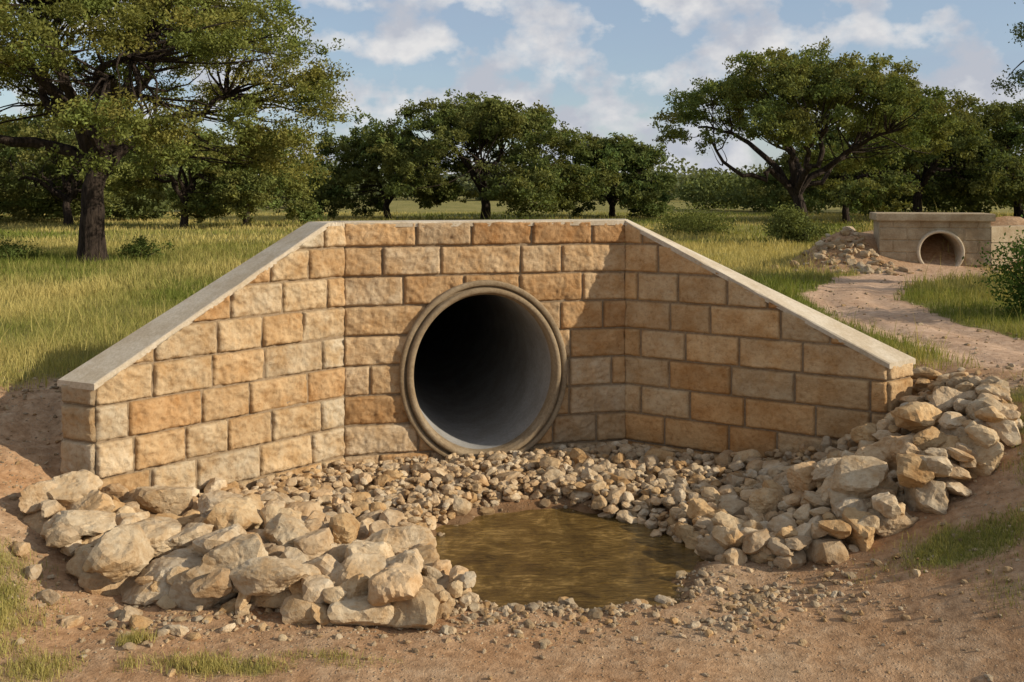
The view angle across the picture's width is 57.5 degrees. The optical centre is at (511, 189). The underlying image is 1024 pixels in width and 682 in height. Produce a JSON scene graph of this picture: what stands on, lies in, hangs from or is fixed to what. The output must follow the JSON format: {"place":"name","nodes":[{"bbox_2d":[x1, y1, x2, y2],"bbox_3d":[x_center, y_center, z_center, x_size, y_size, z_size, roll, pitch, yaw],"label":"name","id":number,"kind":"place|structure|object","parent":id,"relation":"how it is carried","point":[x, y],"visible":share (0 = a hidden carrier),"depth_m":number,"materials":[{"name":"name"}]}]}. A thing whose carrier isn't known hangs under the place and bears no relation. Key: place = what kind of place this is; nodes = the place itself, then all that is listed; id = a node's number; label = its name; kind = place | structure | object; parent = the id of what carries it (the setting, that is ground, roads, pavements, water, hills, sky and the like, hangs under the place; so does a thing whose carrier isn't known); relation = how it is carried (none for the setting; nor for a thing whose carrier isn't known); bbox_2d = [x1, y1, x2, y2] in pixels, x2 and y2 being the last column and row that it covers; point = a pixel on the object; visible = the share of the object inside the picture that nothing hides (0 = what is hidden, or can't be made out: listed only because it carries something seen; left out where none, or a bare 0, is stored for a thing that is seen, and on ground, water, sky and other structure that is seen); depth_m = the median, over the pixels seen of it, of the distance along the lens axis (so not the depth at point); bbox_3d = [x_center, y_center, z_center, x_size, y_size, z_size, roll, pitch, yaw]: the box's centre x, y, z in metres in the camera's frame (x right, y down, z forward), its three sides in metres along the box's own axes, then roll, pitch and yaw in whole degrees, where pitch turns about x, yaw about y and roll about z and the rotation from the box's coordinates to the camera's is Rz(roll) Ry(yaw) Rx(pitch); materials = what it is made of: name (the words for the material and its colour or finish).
{"place":"outdoors","nodes":[
{"label":"outdoors","id":0,"kind":"place"},
{"bbox_2d":[0,195,1023,681],"bbox_3d":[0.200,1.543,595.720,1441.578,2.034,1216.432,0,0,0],"label":"ground","id":1,"kind":"structure","parent":0,"point":[944,657],"depth_m":5.05,"materials":[{"name":"brown soil"}]},
{"bbox_2d":[0,232,50,261],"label":"shrub","id":2,"kind":"object","parent":1,"relation":"on","point":[10,250],"visible":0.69,"depth_m":20.12,"materials":[{"name":"green plant"}]},
{"bbox_2d":[0,113,115,219],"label":"live oak tree","id":3,"kind":"object","parent":1,"relation":"on","point":[32,153],"visible":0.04,"depth_m":45.72,"materials":[{"name":"green plant"}]},
{"bbox_2d":[0,93,179,225],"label":"live oak tree","id":4,"kind":"object","parent":1,"relation":"on","point":[68,193],"visible":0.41,"depth_m":40.79,"materials":[{"name":"green plant"}]},
{"bbox_2d":[114,235,174,259],"bbox_3d":[-8.147,1.299,20.641,1.212,0.609,1.040,0,0,0],"label":"shrub","id":5,"kind":"object","parent":1,"relation":"on","point":[135,248],"visible":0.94,"depth_m":20.46,"materials":[{"name":"green plant"}]},
{"bbox_2d":[75,128,271,228],"bbox_3d":[-13.069,-0.528,36.885,7.096,4.356,6.152,0,0,-11],"label":"live oak tree","id":6,"kind":"object","parent":1,"relation":"on","point":[120,181],"visible":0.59,"depth_m":36.16,"materials":[{"name":"green plant"}]},
{"bbox_2d":[0,0,362,262],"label":"live oak tree","id":7,"kind":"object","parent":1,"relation":"on","point":[153,36],"visible":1,"depth_m":18.85,"materials":[{"name":"green plant"}]},
{"bbox_2d":[166,118,329,225],"bbox_3d":[-10.910,-0.767,38.716,6.881,4.810,7.021,0,0,0],"label":"live oak tree","id":8,"kind":"object","parent":1,"relation":"on","point":[201,207],"visible":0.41,"depth_m":37.21,"materials":[{"name":"green plant"}]},
{"bbox_2d":[19,450,540,628],"bbox_3d":[-1.427,2.184,6.501,3.387,0.683,3.187,0,0,0],"label":"riprap rock pile","id":9,"kind":"object","parent":1,"relation":"on","point":[345,543],"visible":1,"depth_m":5.67,"materials":[{"name":"stone"}]},
{"bbox_2d":[292,113,478,218],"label":"live oak tree","id":10,"kind":"object","parent":1,"relation":"on","point":[354,157],"visible":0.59,"depth_m":48.23,"materials":[{"name":"green plant"}]},
{"bbox_2d":[57,219,915,497],"bbox_3d":[0.019,1.545,12.023,6.355,2.550,11.370,0,0,0],"label":"stone culvert headwall","id":11,"kind":"object","parent":1,"relation":"on","point":[313,345],"visible":0.8,"depth_m":7.83,"materials":[{"name":"stone"}]},
{"bbox_2d":[361,89,623,219],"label":"live oak tree","id":12,"kind":"object","parent":1,"relation":"on","point":[474,125],"visible":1,"depth_m":44.25,"materials":[{"name":"green plant"}]},
{"bbox_2d":[0,279,1023,681],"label":"gravel","id":13,"kind":"structure","parent":1,"relation":"on","point":[134,617],"depth_m":5.16,"materials":[{"name":"gravel"}]},
{"bbox_2d":[0,130,1023,219],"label":"distant treeline","id":14,"kind":"object","parent":1,"relation":"on","point":[725,188],"visible":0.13,"depth_m":66.46,"materials":[{"name":"green plant"}]},
{"bbox_2d":[435,508,712,608],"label":"water pool","id":15,"kind":"structure","parent":1,"relation":"on","point":[581,559],"depth_m":6.14,"materials":[{"name":"brown liquid"}]},
{"bbox_2d":[550,132,679,217],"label":"live oak tree","id":16,"kind":"object","parent":1,"relation":"on","point":[640,189],"visible":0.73,"depth_m":50.62,"materials":[{"name":"green plant"}]},
{"bbox_2d":[644,201,739,235],"bbox_3d":[6.619,1.017,33.864,3.769,1.274,3.997,0,0,-29],"label":"shrub","id":17,"kind":"object","parent":1,"relation":"on","point":[689,223],"visible":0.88,"depth_m":33.62,"materials":[{"name":"green plant"}]},
{"bbox_2d":[525,367,1023,569],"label":"riprap rock pile","id":18,"kind":"object","parent":1,"relation":"on","point":[931,442],"visible":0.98,"depth_m":6.44,"materials":[{"name":"stone"}]},
{"bbox_2d":[759,201,834,242],"bbox_3d":[8.153,0.964,27.034,1.859,1.276,2.668,0,0,0],"label":"shrub","id":19,"kind":"object","parent":1,"relation":"on","point":[795,225],"visible":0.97,"depth_m":26.50,"materials":[{"name":"green plant"}]},
{"bbox_2d":[647,36,968,241],"bbox_3d":[8.808,-1.461,27.732,9.704,6.282,9.253,0,0,0],"label":"live oak tree","id":20,"kind":"object","parent":1,"relation":"on","point":[796,100],"visible":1,"depth_m":26.17,"materials":[{"name":"green plant"}]},
{"bbox_2d":[741,112,943,222],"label":"live oak tree","id":21,"kind":"object","parent":1,"relation":"on","point":[846,196],"visible":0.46,"depth_m":41.31,"materials":[{"name":"green plant"}]},
{"bbox_2d":[825,205,918,232],"bbox_3d":[10.380,1.012,25.915,2.867,1.183,3.029,0,0,-22],"label":"shrub","id":22,"kind":"object","parent":1,"relation":"on","point":[853,225],"visible":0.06,"depth_m":26.56,"materials":[{"name":"green plant"}]},
{"bbox_2d":[770,226,1021,275],"bbox_3d":[8.101,1.169,17.661,6.270,0.870,2.550,0,0,15],"label":"rock embankment","id":23,"kind":"object","parent":1,"relation":"on","point":[839,243],"visible":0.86,"depth_m":17.79,"materials":[{"name":"stone"}]},
{"bbox_2d":[807,87,1023,212],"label":"live oak tree","id":24,"kind":"object","parent":1,"relation":"on","point":[963,142],"visible":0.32,"depth_m":43.03,"materials":[{"name":"green plant"}]},
{"bbox_2d":[869,212,1023,267],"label":"concrete culvert","id":25,"kind":"object","parent":1,"relation":"on","point":[903,236],"visible":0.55,"depth_m":17.64,"materials":[{"name":"beige concrete"}]},
{"bbox_2d":[931,99,1023,218],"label":"live oak tree","id":26,"kind":"object","parent":1,"relation":"on","point":[1005,161],"visible":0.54,"depth_m":44.22,"materials":[{"name":"green plant"}]},
{"bbox_2d":[962,215,1023,319],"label":"shrub","id":27,"kind":"object","parent":1,"relation":"on","point":[1016,277],"visible":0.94,"depth_m":11.13,"materials":[{"name":"green plant"}]},
{"bbox_2d":[991,2,1023,98],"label":"live oak tree","id":28,"kind":"object","parent":1,"relation":"on","point":[1020,76],"visible":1,"depth_m":16.44,"materials":[{"name":"green plant"}]},
{"bbox_2d":[0,200,1023,681],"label":"grass","id":29,"kind":"structure","parent":0,"point":[112,292],"depth_m":13.39,"materials":[{"name":"green plant"}]},
{"bbox_2d":[0,0,1023,174],"label":"sky","id":30,"kind":"structure","parent":0,"point":[604,67],"materials":[{"name":"blue"}]}
]}

